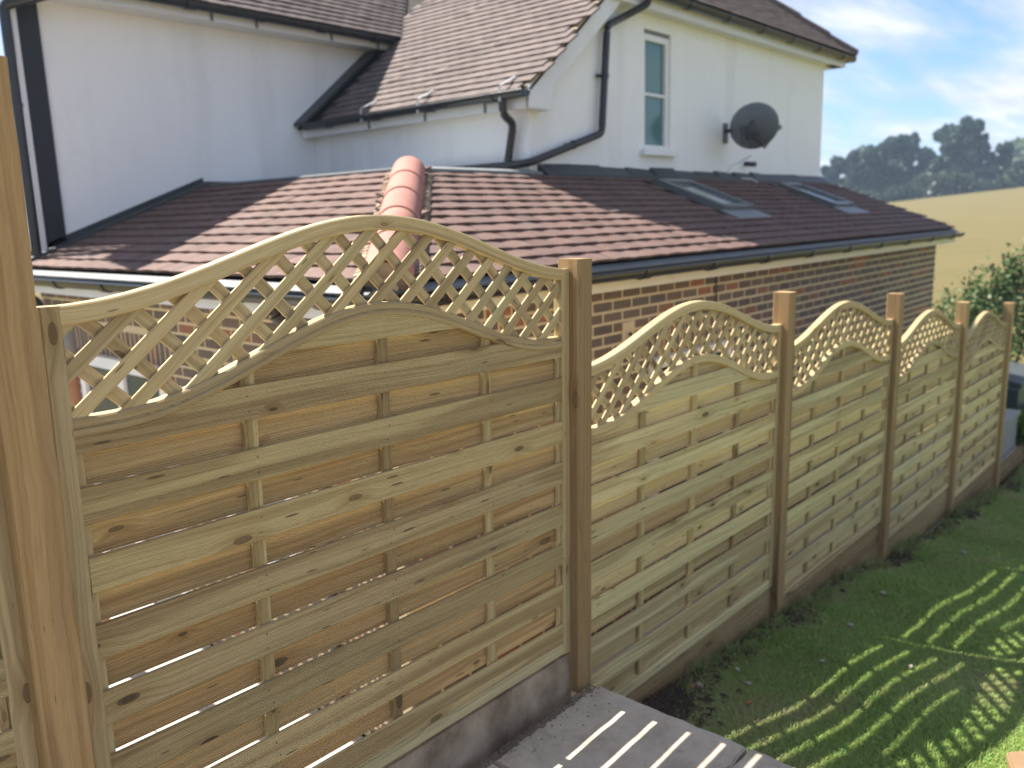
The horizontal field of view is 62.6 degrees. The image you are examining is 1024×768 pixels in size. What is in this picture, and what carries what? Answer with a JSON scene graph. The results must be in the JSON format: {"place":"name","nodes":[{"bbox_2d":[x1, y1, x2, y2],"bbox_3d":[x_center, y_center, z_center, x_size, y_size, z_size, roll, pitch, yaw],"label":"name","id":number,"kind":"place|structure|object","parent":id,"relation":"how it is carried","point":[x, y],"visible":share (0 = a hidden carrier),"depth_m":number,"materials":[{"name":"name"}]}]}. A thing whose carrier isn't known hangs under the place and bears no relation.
{"place":"outdoors","nodes":[
{"label":"outdoors","id":0,"kind":"place"},
{"bbox_2d":[63,331,109,621],"bbox_3d":[-2.878,0.789,5.691,0.120,2.340,0.120,8,15,41],"label":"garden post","id":1,"kind":"object","parent":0,"point":[74,384],"visible":0.18,"depth_m":5.50,"materials":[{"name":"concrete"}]},
{"bbox_2d":[0,0,1023,177],"label":"sky","id":2,"kind":"structure","parent":0,"point":[921,66],"materials":[{"name":"blue"}]},
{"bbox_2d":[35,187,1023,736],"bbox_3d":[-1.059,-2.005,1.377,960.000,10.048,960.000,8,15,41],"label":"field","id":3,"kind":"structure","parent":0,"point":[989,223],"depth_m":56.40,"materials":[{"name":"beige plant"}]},
{"bbox_2d":[820,155,867,185],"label":"tree","id":4,"kind":"object","parent":3,"relation":"on","point":[835,169],"visible":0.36,"depth_m":154.58,"materials":[{"name":"green plant"}]},
{"bbox_2d":[844,131,936,201],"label":"tree","id":5,"kind":"object","parent":3,"relation":"on","point":[887,163],"visible":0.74,"depth_m":149.38,"materials":[{"name":"green plant"}]},
{"bbox_2d":[836,160,1023,202],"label":"hedge","id":6,"kind":"object","parent":3,"relation":"on","point":[941,183],"visible":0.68,"depth_m":141.22,"materials":[{"name":"green plant"}]},
{"bbox_2d":[924,115,1015,187],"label":"tree","id":7,"kind":"object","parent":3,"relation":"on","point":[965,145],"visible":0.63,"depth_m":144.44,"materials":[{"name":"green plant"}]},
{"bbox_2d":[929,235,1023,422],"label":"shrub","id":8,"kind":"object","parent":3,"relation":"on","point":[1007,283],"visible":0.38,"depth_m":12.56,"materials":[{"name":"green plant"}]},
{"bbox_2d":[968,361,1023,408],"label":"storage box","id":9,"kind":"object","parent":3,"relation":"on","point":[1015,393],"visible":0.3,"depth_m":11.07,"materials":[{"name":"grey plastic"}]},
{"bbox_2d":[986,405,1023,453],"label":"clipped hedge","id":10,"kind":"object","parent":3,"relation":"on","point":[1020,432],"visible":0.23,"depth_m":10.52,"materials":[{"name":"green plant"}]},
{"bbox_2d":[1007,136,1023,164],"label":"tree","id":11,"kind":"object","parent":3,"relation":"on","point":[1018,153],"visible":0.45,"depth_m":216.28,"materials":[{"name":"green plant"}]},
{"bbox_2d":[109,433,1022,767],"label":"yard paving","id":12,"kind":"structure","parent":0,"point":[571,691],"depth_m":5.88,"materials":[{"name":"grey concrete"}]},
{"bbox_2d":[0,0,964,735],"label":"house","id":13,"kind":"structure","parent":12,"relation":"on","point":[158,140],"depth_m":7.62,"materials":[{"name":"white paint"}]},
{"bbox_2d":[77,352,192,607],"bbox_3d":[-2.901,0.804,6.486,1.430,2.005,0.049,8,15,41],"label":"door","id":14,"kind":"structure","parent":13,"relation":"in","point":[134,380],"depth_m":6.40,"materials":[{"name":"white plastic"}]},
{"bbox_2d":[224,441,302,563],"bbox_3d":[-1.576,0.675,5.260,0.770,0.960,0.049,8,15,41],"label":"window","id":15,"kind":"structure","parent":13,"relation":"in","point":[281,441],"depth_m":5.19,"materials":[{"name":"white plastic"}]},
{"bbox_2d":[640,33,678,156],"bbox_3d":[1.469,-2.909,8.529,0.150,1.165,0.644,8,15,41],"label":"window","id":16,"kind":"structure","parent":13,"relation":"in","point":[656,49],"depth_m":8.59,"materials":[{"name":"white plastic"}]},
{"bbox_2d":[648,339,731,497],"bbox_3d":[1.393,0.298,6.523,0.049,1.150,1.170,8,15,41],"label":"window","id":17,"kind":"structure","parent":13,"relation":"in","point":[665,366],"depth_m":6.44,"materials":[{"name":"white plastic"}]},
{"bbox_2d":[723,102,781,182],"bbox_3d":[2.740,-2.697,9.449,0.572,0.822,0.897,-4,11,-13],"label":"satellite dish","id":18,"kind":"object","parent":13,"relation":"on","point":[755,125],"visible":1,"depth_m":9.20,"materials":[{"name":"grey paint"}]},
{"bbox_2d":[963,406,1020,459],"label":"concrete block","id":19,"kind":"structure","parent":12,"relation":"on","point":[1010,431],"depth_m":10.18,"materials":[{"name":"grey concrete"}]},
{"bbox_2d":[480,686,793,767],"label":"patio","id":20,"kind":"structure","parent":0,"point":[619,731],"depth_m":3.03,"materials":[{"name":"concrete"}]},
{"bbox_2d":[472,684,610,767],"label":"grit","id":21,"kind":"object","parent":20,"relation":"on","point":[506,747],"visible":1,"depth_m":3.14,"materials":[{"name":"grey gravel"}]},
{"bbox_2d":[640,462,1023,767],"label":"lawn","id":22,"kind":"structure","parent":0,"point":[911,596],"depth_m":4.40,"materials":[{"name":"plant"}]},
{"bbox_2d":[0,56,1023,767],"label":"fence","id":23,"kind":"object","parent":22,"relation":"on","point":[338,392],"visible":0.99,"depth_m":2.64,"materials":[{"name":"brown wood"}]},
{"bbox_2d":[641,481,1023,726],"bbox_3d":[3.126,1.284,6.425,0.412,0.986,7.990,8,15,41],"label":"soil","id":24,"kind":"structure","parent":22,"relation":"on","point":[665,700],"depth_m":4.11,"materials":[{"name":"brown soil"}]},
{"bbox_2d":[695,682,702,687],"bbox_3d":[0.888,1.427,3.996,0.036,0.024,0.052,-3,11,-6],"label":"stone","id":25,"kind":"object","parent":24,"relation":"on","point":[698,684],"visible":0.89,"depth_m":3.98,"materials":[{"name":"grey stone"}]},
{"bbox_2d":[1006,751,1023,767],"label":"stepping stone","id":26,"kind":"object","parent":22,"relation":"on","point":[1015,759],"visible":1,"depth_m":3.19,"materials":[{"name":"stone"}]}
]}

